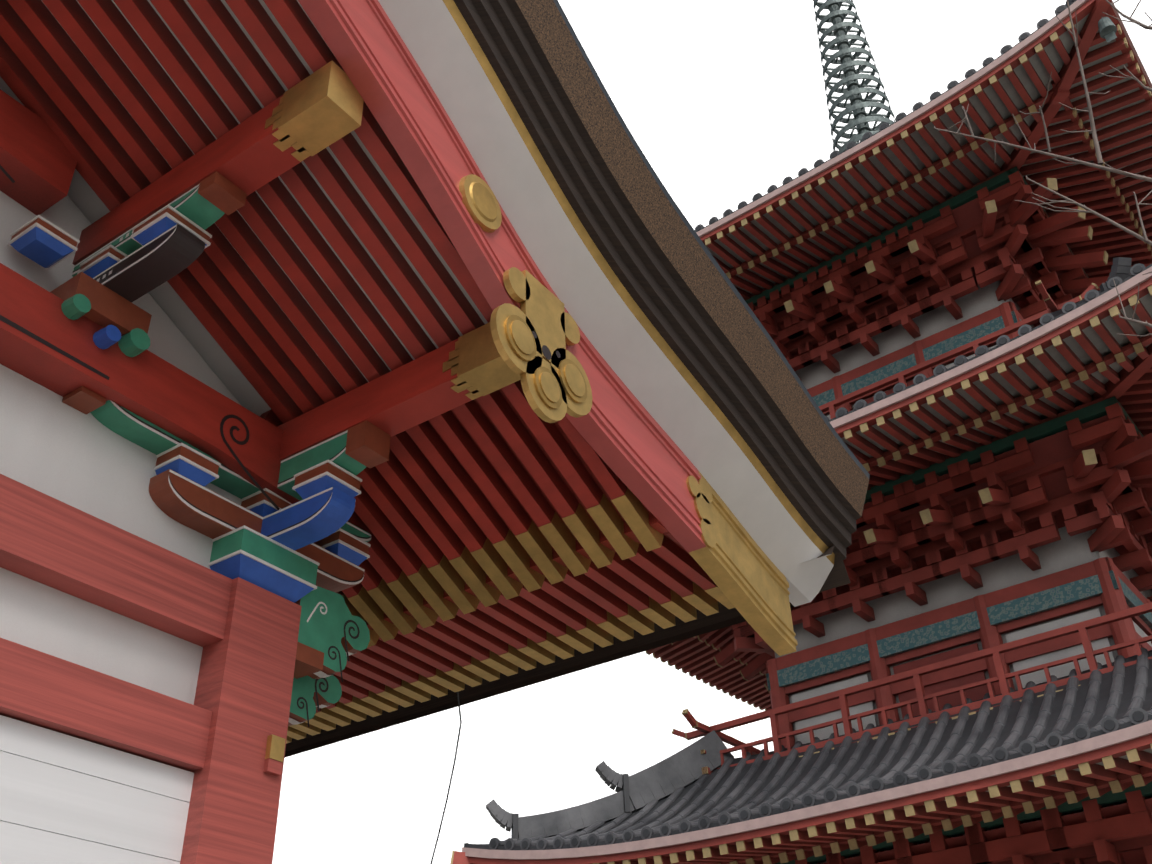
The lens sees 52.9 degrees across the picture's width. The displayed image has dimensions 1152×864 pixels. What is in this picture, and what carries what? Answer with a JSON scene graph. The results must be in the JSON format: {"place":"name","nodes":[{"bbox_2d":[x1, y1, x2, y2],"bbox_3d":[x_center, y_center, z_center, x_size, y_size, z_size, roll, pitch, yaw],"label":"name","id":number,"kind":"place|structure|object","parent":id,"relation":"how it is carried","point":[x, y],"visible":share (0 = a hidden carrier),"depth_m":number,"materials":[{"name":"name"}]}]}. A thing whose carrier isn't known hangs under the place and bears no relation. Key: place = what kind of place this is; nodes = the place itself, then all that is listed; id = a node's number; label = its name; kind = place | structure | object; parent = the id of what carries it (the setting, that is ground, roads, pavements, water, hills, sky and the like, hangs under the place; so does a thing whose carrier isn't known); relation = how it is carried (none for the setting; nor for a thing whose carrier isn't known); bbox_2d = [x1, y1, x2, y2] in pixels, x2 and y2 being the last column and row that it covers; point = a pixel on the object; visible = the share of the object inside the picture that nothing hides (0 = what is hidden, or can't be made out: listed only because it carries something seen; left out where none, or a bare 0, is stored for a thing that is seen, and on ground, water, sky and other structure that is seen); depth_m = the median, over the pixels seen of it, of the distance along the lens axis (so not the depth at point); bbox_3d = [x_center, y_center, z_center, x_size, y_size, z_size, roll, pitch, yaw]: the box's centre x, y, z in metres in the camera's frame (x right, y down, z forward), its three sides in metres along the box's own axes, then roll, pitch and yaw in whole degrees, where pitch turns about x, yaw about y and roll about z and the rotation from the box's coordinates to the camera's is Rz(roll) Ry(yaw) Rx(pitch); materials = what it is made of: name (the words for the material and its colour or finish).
{"place":"outdoors","nodes":[
{"label":"outdoors","id":0,"kind":"place"},
{"bbox_2d":[272,0,1151,863],"label":"sky","id":1,"kind":"structure","parent":0,"point":[725,101],"materials":[{"name":"white"}]},
{"bbox_3d":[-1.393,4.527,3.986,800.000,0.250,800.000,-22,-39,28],"label":"ground","id":2,"kind":"structure","parent":0,"visible":0},
{"bbox_2d":[0,0,869,863],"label":"gate","id":3,"kind":"structure","parent":2,"relation":"on","point":[366,366],"depth_m":6.05,"materials":[{"name":"paint"}]},
{"bbox_2d":[430,692,461,863],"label":"eave cable","id":4,"kind":"object","parent":3,"relation":"attached to","point":[450,778],"visible":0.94,"depth_m":9.04,"materials":[{"name":"metal"}]},
{"bbox_2d":[450,0,1151,863],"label":"pagoda","id":5,"kind":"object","parent":2,"relation":"on","point":[962,674],"visible":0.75,"depth_m":17.84,"materials":[{"name":"paint"}]},
{"bbox_2d":[934,0,1151,336],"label":"bare tree","id":6,"kind":"object","parent":2,"relation":"on","point":[1111,169],"visible":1,"depth_m":9.17,"materials":[{"name":"brown wood"}]}
]}

